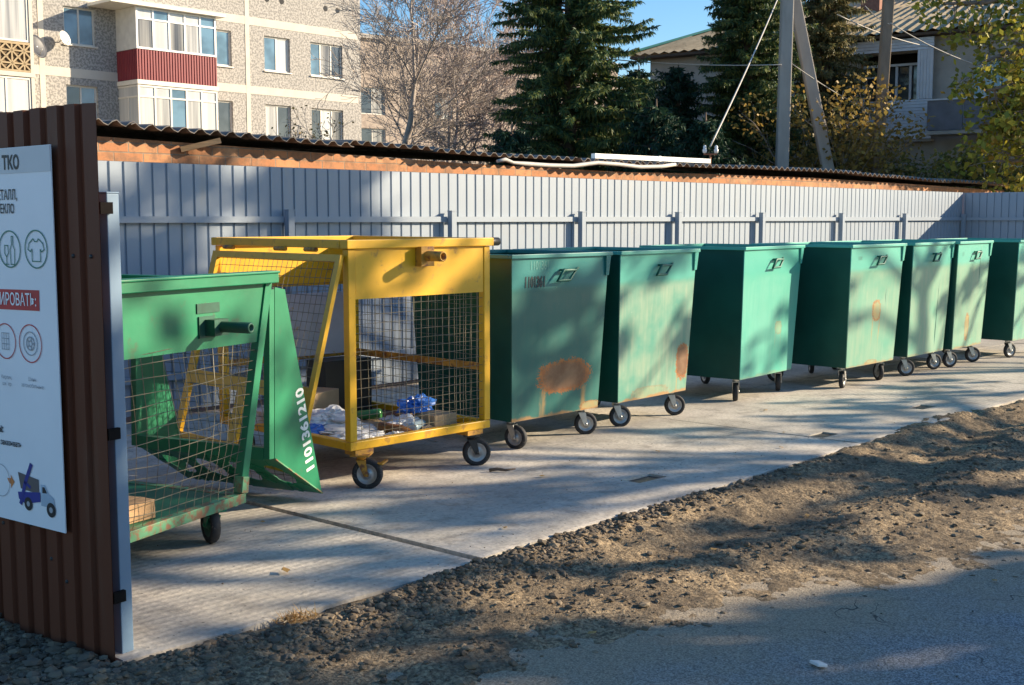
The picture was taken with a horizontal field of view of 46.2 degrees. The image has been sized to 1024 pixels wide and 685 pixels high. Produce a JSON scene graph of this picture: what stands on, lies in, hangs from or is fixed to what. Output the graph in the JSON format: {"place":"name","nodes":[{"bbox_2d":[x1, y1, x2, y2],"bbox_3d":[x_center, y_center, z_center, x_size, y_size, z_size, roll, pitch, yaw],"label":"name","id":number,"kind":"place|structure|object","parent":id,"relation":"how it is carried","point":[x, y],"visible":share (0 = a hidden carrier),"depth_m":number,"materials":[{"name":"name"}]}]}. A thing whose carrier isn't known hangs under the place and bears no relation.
{"place":"outdoors","nodes":[
{"label":"outdoors","id":0,"kind":"place"},
{"bbox_2d":[0,400,1023,684],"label":"dirt verge","id":1,"kind":"structure","parent":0,"point":[702,532],"depth_m":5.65,"materials":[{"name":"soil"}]},
{"bbox_2d":[0,103,133,662],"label":"brown fence","id":2,"kind":"object","parent":1,"relation":"on","point":[73,584],"visible":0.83,"depth_m":4.23,"materials":[{"name":"metal"}]},
{"bbox_2d":[0,144,66,532],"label":"information sign","id":3,"kind":"object","parent":2,"relation":"attached to","point":[32,485],"visible":1,"depth_m":4.31,"materials":[{"name":"white plastic"}]},
{"bbox_2d":[266,606,317,623],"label":"grass tuft","id":4,"kind":"object","parent":1,"relation":"on","point":[294,617],"visible":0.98,"depth_m":4.68,"materials":[{"name":"beige plant"}]},
{"bbox_2d":[115,339,1023,661],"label":"concrete pavement","id":5,"kind":"structure","parent":0,"point":[431,505],"depth_m":7.00,"materials":[{"name":"grey concrete"}]},
{"bbox_2d":[121,270,322,542],"bbox_3d":[-1.756,0.301,5.843,1.285,1.298,1.859,3,7,25],"label":"cage","id":6,"kind":"object","parent":5,"relation":"on","point":[166,314],"visible":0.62,"depth_m":5.87,"materials":[{"name":"green paint"}]},
{"bbox_2d":[129,497,154,523],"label":"cardboard box","id":7,"kind":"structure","parent":6,"relation":"in","point":[147,506],"depth_m":5.33,"materials":[{"name":"brown cardboard"}]},
{"bbox_2d":[131,286,322,493],"bbox_3d":[-1.554,0.259,6.512,0.932,1.156,0.466,3,7,25],"label":"hopper door","id":8,"kind":"structure","parent":6,"relation":"in","point":[288,446],"depth_m":6.41,"materials":[{"name":"green paint"}]},
{"bbox_2d":[176,235,500,488],"bbox_3d":[-1.048,0.067,7.458,1.563,1.431,1.567,6,8,44],"label":"cage","id":9,"kind":"object","parent":5,"relation":"on","point":[358,267],"visible":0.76,"depth_m":7.20,"materials":[{"name":"yellow paint"}]},
{"bbox_2d":[254,405,263,428],"bbox_3d":[-1.498,0.444,7.558,0.351,0.164,0.322,3,7,28],"label":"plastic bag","id":10,"kind":"object","parent":9,"relation":"in","point":[259,412],"visible":0.12,"depth_m":7.47,"materials":[{"name":"white plastic"}]},
{"bbox_2d":[286,291,343,356],"bbox_3d":[-1.369,-0.121,8.066,0.580,0.420,0.019,-6,5,-44],"label":"grey board","id":11,"kind":"object","parent":9,"relation":"in","point":[335,341],"visible":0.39,"depth_m":8.09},
{"bbox_2d":[309,423,324,434],"bbox_3d":[-1.243,0.527,7.226,0.269,0.068,0.353,2,6,22],"label":"plastic bag","id":12,"kind":"object","parent":9,"relation":"in","point":[316,428],"visible":0.28,"depth_m":7.20,"materials":[{"name":"blue plastic"}]},
{"bbox_2d":[304,386,338,408],"bbox_3d":[-1.313,0.408,7.728,0.260,0.200,0.340,2,6,22],"label":"cardboard box","id":13,"kind":"object","parent":9,"relation":"in","point":[325,397],"visible":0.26,"depth_m":7.70,"materials":[{"name":"beige cardboard"}]},
{"bbox_2d":[310,404,359,425],"bbox_3d":[-1.115,0.451,7.423,0.377,0.118,0.310,-6,8,-44],"label":"plastic bag","id":14,"kind":"object","parent":9,"relation":"in","point":[332,414],"visible":0.65,"depth_m":7.35,"materials":[{"name":"white plastic"}]},
{"bbox_2d":[307,355,371,410],"bbox_3d":[-1.169,0.285,8.137,0.200,0.360,0.400,5,8,42],"label":"black panel","id":15,"kind":"object","parent":9,"relation":"in","point":[331,375],"visible":0.46,"depth_m":8.04,"materials":[{"name":"black plastic"}]},
{"bbox_2d":[320,421,376,435],"bbox_3d":[-1.018,0.520,7.304,0.472,0.064,0.347,-6,8,-44],"label":"plastic bag","id":16,"kind":"object","parent":9,"relation":"in","point":[332,429],"visible":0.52,"depth_m":7.24,"materials":[{"name":"white plastic"}]},
{"bbox_2d":[329,430,385,439],"bbox_3d":[-0.900,0.546,7.086,0.382,0.058,0.231,-6,8,-44],"label":"plastic bag","id":17,"kind":"object","parent":9,"relation":"in","point":[364,436],"visible":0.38,"depth_m":7.04,"materials":[{"name":"white plastic"}]},
{"bbox_2d":[359,419,379,427],"bbox_3d":[-0.943,0.520,7.545,0.420,0.016,0.500,5,5,28],"label":"cardboard sheet","id":18,"kind":"object","parent":9,"relation":"on","point":[372,421],"visible":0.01,"depth_m":7.67,"materials":[{"name":"brown cardboard"}]},
{"bbox_2d":[357,409,382,419],"bbox_3d":[-0.957,0.467,7.738,0.240,0.065,0.066,-5,5,10],"label":"plastic bottle","id":19,"kind":"object","parent":18,"relation":"on","point":[372,416],"visible":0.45,"depth_m":7.71,"materials":[{"name":"green plastic"}]},
{"bbox_2d":[378,414,395,421],"bbox_3d":[-0.764,0.481,7.581,0.170,0.046,0.138,3,7,29],"label":"paper scrap","id":20,"kind":"object","parent":18,"relation":"on","point":[388,417],"visible":0.3,"depth_m":7.56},
{"bbox_2d":[386,431,403,434],"bbox_3d":[-0.674,0.544,7.198,0.168,0.038,0.128,-6,8,-44],"label":"paper scrap","id":21,"kind":"object","parent":9,"relation":"in","point":[394,432],"visible":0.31,"depth_m":7.18,"materials":[{"name":"white paper"}]},
{"bbox_2d":[377,421,413,432],"bbox_3d":[-0.688,0.525,7.227,0.240,0.065,0.066,9,7,6],"label":"plastic bottle","id":22,"kind":"object","parent":9,"relation":"on","point":[387,426],"visible":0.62,"depth_m":7.21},
{"bbox_2d":[387,413,413,425],"bbox_3d":[-0.671,0.491,7.382,0.240,0.107,0.206,-1,6,-13],"label":"plastic bag","id":23,"kind":"object","parent":9,"relation":"in","point":[406,421],"visible":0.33,"depth_m":7.35,"materials":[{"name":"white plastic"}]},
{"bbox_2d":[408,419,425,429],"bbox_3d":[-0.574,0.508,7.414,0.066,0.065,0.240,2,6,17],"label":"plastic bottle","id":24,"kind":"object","parent":9,"relation":"on","point":[417,422],"visible":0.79,"depth_m":7.32,"materials":[{"name":"plastic"}]},
{"bbox_2d":[422,424,433,428],"bbox_3d":[-0.522,0.526,7.386,0.086,0.036,0.163,-1,6,-12],"label":"paper scrap","id":25,"kind":"object","parent":9,"relation":"in","point":[427,426],"visible":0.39,"depth_m":7.37,"materials":[{"name":"cardboard"}]},
{"bbox_2d":[416,410,455,426],"bbox_3d":[-0.477,0.485,7.547,0.160,0.085,0.200,5,8,39],"label":"cardboard box","id":26,"kind":"object","parent":9,"relation":"on","point":[428,419],"visible":0.61,"depth_m":7.49,"materials":[{"name":"brown cardboard"}]},
{"bbox_2d":[395,393,436,413],"bbox_3d":[-0.609,0.379,7.595,0.178,0.105,0.391,3,7,28],"label":"plastic bag","id":27,"kind":"object","parent":26,"relation":"on","point":[411,403],"visible":0.9,"depth_m":7.52,"materials":[{"name":"blue plastic"}]},
{"bbox_2d":[489,467,515,471],"bbox_3d":[-0.059,0.778,7.335,0.164,0.028,0.035,0,6,1],"label":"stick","id":28,"kind":"object","parent":5,"relation":"on","point":[496,469],"visible":1,"depth_m":7.33,"materials":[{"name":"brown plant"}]},
{"bbox_2d":[412,249,612,448],"bbox_3d":[-0.012,0.013,8.546,1.068,1.314,1.044,6,8,43],"label":"waste container","id":29,"kind":"object","parent":5,"relation":"on","point":[547,309],"visible":0.79,"depth_m":8.18,"materials":[{"name":"metal"}]},
{"bbox_2d":[98,161,962,416],"bbox_3d":[1.328,-0.818,13.380,0.126,1.970,17.719,6,8,43],"label":"metal fence","id":30,"kind":"object","parent":5,"relation":"on","point":[174,218],"visible":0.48,"depth_m":11.24,"materials":[{"name":"grey metal"}]},
{"bbox_2d":[522,247,699,426],"bbox_3d":[0.746,-0.074,9.383,1.068,1.314,1.044,5,8,41],"label":"waste container","id":31,"kind":"object","parent":5,"relation":"on","point":[647,321],"visible":0.59,"depth_m":8.97,"materials":[{"name":"metal"}]},
{"bbox_2d":[639,243,804,400],"bbox_3d":[1.873,-0.206,10.656,1.068,1.314,1.094,5,8,39],"label":"waste container","id":32,"kind":"object","parent":5,"relation":"on","point":[744,308],"visible":0.81,"depth_m":10.19,"materials":[{"name":"metal"}]},
{"bbox_2d":[630,406,930,482],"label":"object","id":33,"kind":"structure","parent":5,"relation":"on","point":[650,478],"depth_m":7.28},
{"bbox_2d":[751,242,906,387],"bbox_3d":[3.017,-0.285,11.424,1.068,1.314,1.074,6,8,43],"label":"waste container","id":34,"kind":"object","parent":5,"relation":"on","point":[847,304],"visible":0.77,"depth_m":10.97,"materials":[{"name":"metal"}]},
{"bbox_2d":[820,240,955,375],"bbox_3d":[3.818,-0.373,12.269,1.068,1.314,1.004,5,8,42],"label":"waste container","id":35,"kind":"object","parent":5,"relation":"on","point":[923,297],"visible":0.54,"depth_m":11.84,"materials":[{"name":"metal"}]},
{"bbox_2d":[864,239,993,366],"bbox_3d":[4.482,-0.442,12.938,1.068,1.314,0.944,5,8,41],"label":"waste container","id":36,"kind":"object","parent":5,"relation":"on","point":[967,292],"visible":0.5,"depth_m":12.54,"materials":[{"name":"metal"}]},
{"bbox_2d":[929,238,1023,357],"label":"waste container","id":37,"kind":"object","parent":5,"relation":"on","point":[1003,317],"visible":0.34,"depth_m":13.29,"materials":[{"name":"metal"}]},
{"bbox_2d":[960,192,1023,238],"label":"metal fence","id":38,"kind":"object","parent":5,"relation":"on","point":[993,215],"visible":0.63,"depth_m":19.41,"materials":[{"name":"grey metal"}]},
{"bbox_2d":[360,0,809,88],"label":"sky","id":39,"kind":"structure","parent":0,"point":[676,18],"materials":[{"name":"blue"}]},
{"bbox_2d":[380,507,1023,684],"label":"road","id":40,"kind":"structure","parent":0,"point":[758,642],"depth_m":4.61,"materials":[{"name":"grey asphalt"}]},
{"bbox_2d":[810,660,827,666],"bbox_3d":[1.110,1.163,4.346,0.040,0.012,0.060,7,-2,-17],"label":"white scrap","id":41,"kind":"object","parent":40,"relation":"on","point":[817,663],"visible":1,"depth_m":4.33,"materials":[{"name":"white paper"}]},
{"label":"ground","id":42,"kind":"structure","parent":0,"visible":0},
{"bbox_2d":[0,0,361,140],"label":"apartment block","id":43,"kind":"structure","parent":42,"relation":"on","point":[248,66],"depth_m":44.95,"materials":[{"name":"beige paint"}]},
{"bbox_2d":[0,0,28,42],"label":"window","id":44,"kind":"structure","parent":43,"relation":"in","point":[14,26],"depth_m":40.20,"materials":[{"name":"white glass"}]},
{"bbox_2d":[0,75,31,111],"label":"window","id":45,"kind":"structure","parent":43,"relation":"in","point":[15,92],"depth_m":40.38,"materials":[{"name":"white glass"}]},
{"bbox_2d":[33,35,46,58],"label":"satellite dish","id":46,"kind":"object","parent":43,"relation":"attached to","point":[40,49],"visible":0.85,"depth_m":41.61,"materials":[{"name":"metal"}]},
{"bbox_2d":[59,31,70,45],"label":"satellite dish","id":47,"kind":"object","parent":43,"relation":"attached to","point":[65,38],"visible":1,"depth_m":42.26,"materials":[{"name":"metal"}]},
{"bbox_2d":[63,6,94,46],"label":"window","id":48,"kind":"structure","parent":43,"relation":"in","point":[78,22],"depth_m":43.12,"materials":[{"name":"blue glass"}]},
{"bbox_2d":[66,85,96,117],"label":"window","id":49,"kind":"structure","parent":43,"relation":"in","point":[75,94],"depth_m":43.32,"materials":[{"name":"blue glass"}]},
{"bbox_2d":[118,84,137,123],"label":"window","id":50,"kind":"structure","parent":43,"relation":"in","point":[128,101],"depth_m":43.85,"materials":[{"name":"white glass"}]},
{"bbox_2d":[135,6,216,56],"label":"window","id":51,"kind":"structure","parent":43,"relation":"in","point":[155,29],"depth_m":44.30,"materials":[{"name":"white glass"}]},
{"bbox_2d":[137,84,217,129],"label":"window","id":52,"kind":"structure","parent":43,"relation":"in","point":[157,105],"depth_m":44.60,"materials":[{"name":"white glass"}]},
{"bbox_2d":[216,29,230,65],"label":"window","id":53,"kind":"structure","parent":43,"relation":"in","point":[222,36],"depth_m":47.60,"materials":[{"name":"blue glass"}]},
{"bbox_2d":[218,100,231,130],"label":"window","id":54,"kind":"structure","parent":43,"relation":"in","point":[224,107],"depth_m":47.86,"materials":[{"name":"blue glass"}]},
{"bbox_2d":[264,36,288,72],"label":"window","id":55,"kind":"structure","parent":43,"relation":"in","point":[276,50],"depth_m":49.47,"materials":[{"name":"white glass"}]},
{"bbox_2d":[265,104,289,136],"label":"window","id":56,"kind":"structure","parent":43,"relation":"in","point":[276,115],"depth_m":49.75,"materials":[{"name":"clear glass"}]},
{"bbox_2d":[310,42,340,77],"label":"window","id":57,"kind":"structure","parent":43,"relation":"in","point":[318,50],"depth_m":51.31,"materials":[{"name":"white glass"}]},
{"bbox_2d":[312,108,341,139],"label":"window","id":58,"kind":"structure","parent":43,"relation":"in","point":[322,115],"depth_m":51.67,"materials":[{"name":"white glass"}]},
{"bbox_2d":[261,104,359,140],"bbox_3d":[-5.001,-3.744,30.206,3.206,4.538,2.900,-6,8,-44],"label":"bare shrub","id":59,"kind":"object","parent":42,"relation":"on","point":[317,128],"visible":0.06,"depth_m":30.26,"materials":[{"name":"brown plant"}]},
{"bbox_2d":[309,0,539,162],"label":"bare birch","id":60,"kind":"object","parent":42,"relation":"on","point":[390,48],"visible":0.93,"depth_m":30.47,"materials":[{"name":"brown plant"}]},
{"bbox_2d":[436,129,487,164],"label":"bare shrub","id":61,"kind":"object","parent":42,"relation":"on","point":[463,144],"visible":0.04,"depth_m":25.69,"materials":[{"name":"brown plant"}]},
{"bbox_2d":[344,0,617,168],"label":"bare birch","id":62,"kind":"object","parent":42,"relation":"on","point":[505,83],"visible":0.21,"depth_m":34.84,"materials":[{"name":"plant"}]},
{"bbox_2d":[360,33,618,168],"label":"apartment block","id":63,"kind":"structure","parent":42,"relation":"on","point":[371,126],"depth_m":87.44,"materials":[{"name":"beige brick"}]},
{"bbox_2d":[361,87,384,114],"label":"window","id":64,"kind":"structure","parent":63,"relation":"in","point":[364,108],"depth_m":86.46,"materials":[{"name":"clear glass"}]},
{"bbox_2d":[361,128,384,141],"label":"window","id":65,"kind":"structure","parent":63,"relation":"in","point":[366,136],"depth_m":86.73,"materials":[{"name":"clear glass"}]},
{"bbox_2d":[435,94,451,119],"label":"window","id":66,"kind":"structure","parent":63,"relation":"in","point":[439,104],"depth_m":90.56,"materials":[{"name":"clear glass"}]},
{"bbox_2d":[380,0,627,163],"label":"bare birch","id":67,"kind":"object","parent":42,"relation":"on","point":[471,111],"visible":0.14,"depth_m":37.15,"materials":[{"name":"plant"}]},
{"bbox_2d":[0,111,1017,192],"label":"brick shed","id":68,"kind":"structure","parent":42,"relation":"on","point":[127,141],"depth_m":12.12,"materials":[{"name":"orange brick"}]},
{"bbox_2d":[496,158,675,168],"bbox_3d":[0.905,-1.995,13.411,2.983,0.123,0.047,-6,8,-44],"label":"conduit","id":69,"kind":"object","parent":68,"relation":"attached to","point":[559,165],"visible":1,"depth_m":13.28,"materials":[{"name":"white plastic"}]},
{"bbox_2d":[591,153,710,162],"bbox_3d":[1.732,-2.239,14.617,0.068,0.073,2.320,6,8,43],"label":"metal strip","id":70,"kind":"object","parent":68,"relation":"on","point":[643,158],"visible":0.93,"depth_m":14.50,"materials":[{"name":"white metal"}]},
{"bbox_2d":[702,145,717,169],"bbox_3d":[2.728,-2.541,16.505,0.222,0.344,0.063,0,6,-4],"label":"insulator bracket","id":71,"kind":"object","parent":68,"relation":"attached to","point":[704,150],"visible":0.99,"depth_m":16.48,"materials":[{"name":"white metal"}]},
{"bbox_2d":[710,0,777,146],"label":"cable","id":72,"kind":"object","parent":71,"relation":"attached to","point":[742,77],"visible":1,"depth_m":19.10,"materials":[{"name":"grey metal"}]},
{"bbox_2d":[487,124,534,166],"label":"evergreen shrub","id":73,"kind":"object","parent":42,"relation":"on","point":[514,142],"visible":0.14,"depth_m":23.51,"materials":[{"name":"green plant"}]},
{"bbox_2d":[481,0,665,171],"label":"spruce","id":74,"kind":"object","parent":42,"relation":"on","point":[577,122],"visible":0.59,"depth_m":24.29,"materials":[{"name":"green plant"}]},
{"bbox_2d":[603,92,642,160],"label":"evergreen shrub","id":75,"kind":"object","parent":42,"relation":"on","point":[621,106],"visible":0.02,"depth_m":26.09,"materials":[{"name":"green plant"}]},
{"bbox_2d":[624,65,660,125],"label":"evergreen shrub","id":76,"kind":"object","parent":42,"relation":"on","point":[638,73],"visible":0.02,"depth_m":29.50,"materials":[{"name":"green plant"}]},
{"bbox_2d":[604,99,697,173],"bbox_3d":[2.805,-2.836,24.002,2.581,4.003,2.706,-6,8,-44],"label":"evergreen shrub","id":77,"kind":"object","parent":42,"relation":"on","point":[660,137],"visible":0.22,"depth_m":23.68,"materials":[{"name":"green plant"}]},
{"bbox_2d":[651,63,708,172],"bbox_3d":[3.736,-3.852,27.988,3.324,5.202,3.183,1,6,12],"label":"evergreen shrub","id":78,"kind":"object","parent":42,"relation":"on","point":[674,93],"visible":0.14,"depth_m":27.50,"materials":[{"name":"green plant"}]},
{"bbox_2d":[672,112,746,174],"bbox_3d":[3.775,-2.631,23.480,2.079,3.703,2.241,-6,8,-44],"label":"evergreen shrub","id":79,"kind":"object","parent":42,"relation":"on","point":[704,131],"visible":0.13,"depth_m":23.31,"materials":[{"name":"green plant"}]},
{"bbox_2d":[692,0,829,174],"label":"spruce","id":80,"kind":"object","parent":42,"relation":"on","point":[740,24],"visible":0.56,"depth_m":27.07,"materials":[{"name":"green plant"}]},
{"bbox_2d":[775,0,793,166],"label":"utility pole","id":81,"kind":"object","parent":42,"relation":"on","point":[784,83],"visible":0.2,"depth_m":24.50,"materials":[{"name":"concrete"}]},
{"bbox_2d":[496,41,780,65],"bbox_3d":[2.554,-6.271,25.951,6.671,0.940,0.022,3,7,29],"label":"cable","id":82,"kind":"object","parent":81,"relation":"attached to","point":[686,64],"visible":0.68,"depth_m":25.25,"materials":[{"name":"grey rubber"}]},
{"bbox_2d":[790,62,895,122],"bbox_3d":[7.141,-5.261,25.500,3.481,1.128,0.017,-4,7,-33],"label":"cable","id":83,"kind":"object","parent":81,"relation":"attached to","point":[829,88],"visible":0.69,"depth_m":25.09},
{"bbox_2d":[760,147,854,169],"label":"bush","id":84,"kind":"object","parent":42,"relation":"on","point":[805,158],"visible":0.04,"depth_m":26.35,"materials":[{"name":"brown plant"}]},
{"bbox_2d":[793,0,833,168],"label":"pole brace","id":85,"kind":"object","parent":42,"relation":"on","point":[806,60],"visible":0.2,"depth_m":24.91,"materials":[{"name":"concrete"}]},
{"bbox_2d":[771,0,877,170],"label":"spruce","id":86,"kind":"object","parent":42,"relation":"on","point":[826,41],"visible":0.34,"depth_m":28.53,"materials":[{"name":"green plant"}]},
{"bbox_2d":[628,0,1023,186],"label":"house","id":87,"kind":"structure","parent":42,"relation":"on","point":[922,75],"depth_m":29.12,"materials":[{"name":"grey concrete"}]},
{"bbox_2d":[837,14,940,48],"bbox_3d":[8.481,-6.896,26.750,0.023,0.259,4.883,6,8,44],"label":"cable","id":88,"kind":"object","parent":87,"relation":"attached to","point":[879,32],"visible":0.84,"depth_m":26.26,"materials":[{"name":"grey rubber"}]},
{"bbox_2d":[862,63,916,101],"bbox_3d":[9.429,-6.431,29.779,1.480,0.920,0.090,4,7,34],"label":"window","id":89,"kind":"structure","parent":87,"relation":"in","point":[904,64],"depth_m":29.66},
{"bbox_2d":[974,60,1023,98],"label":"window","id":90,"kind":"structure","parent":87,"relation":"in","point":[998,83],"depth_m":28.34,"materials":[{"name":"glass"}]},
{"bbox_2d":[723,66,964,175],"bbox_3d":[7.159,-3.594,26.731,4.839,4.766,4.729,-6,8,-44],"label":"bush","id":91,"kind":"object","parent":42,"relation":"on","point":[868,153],"visible":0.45,"depth_m":25.19,"materials":[{"name":"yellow plant"}]},
{"bbox_2d":[833,138,914,174],"bbox_3d":[8.075,-2.873,26.593,2.970,3.355,3.118,2,6,15],"label":"bush","id":92,"kind":"object","parent":42,"relation":"on","point":[837,161],"visible":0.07,"depth_m":26.25,"materials":[{"name":"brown plant"}]},
{"bbox_2d":[871,0,894,172],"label":"utility pole","id":93,"kind":"object","parent":42,"relation":"on","point":[886,30],"visible":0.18,"depth_m":25.51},
{"bbox_2d":[890,23,993,69],"bbox_3d":[9.646,-6.399,26.199,3.605,0.908,0.023,-3,7,-25],"label":"cable","id":94,"kind":"object","parent":93,"relation":"attached to","point":[932,46],"visible":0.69,"depth_m":25.93,"materials":[{"name":"grey rubber"}]},
{"bbox_2d":[886,150,969,187],"bbox_3d":[8.623,-2.556,25.207,2.447,3.012,2.689,-6,8,-44],"label":"bush","id":95,"kind":"object","parent":42,"relation":"on","point":[916,170],"visible":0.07,"depth_m":24.97,"materials":[{"name":"green plant"}]},
{"bbox_2d":[913,148,1000,188],"bbox_3d":[9.261,-2.543,25.014,2.751,3.024,2.736,-6,8,-44],"label":"bush","id":96,"kind":"object","parent":42,"relation":"on","point":[950,162],"visible":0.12,"depth_m":24.28,"materials":[{"name":"green plant"}]},
{"bbox_2d":[906,0,1023,191],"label":"yellowing tree","id":97,"kind":"object","parent":42,"relation":"on","point":[1006,123],"visible":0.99,"depth_m":21.09,"materials":[{"name":"green plant"}]},
{"bbox_2d":[937,151,1022,191],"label":"bush","id":98,"kind":"object","parent":42,"relation":"on","point":[947,156],"visible":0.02,"depth_m":24.69,"materials":[{"name":"green plant"}]},
{"bbox_2d":[944,139,1023,191],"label":"bush","id":99,"kind":"object","parent":42,"relation":"on","point":[1015,172],"visible":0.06,"depth_m":24.14,"materials":[{"name":"green plant"}]}
]}

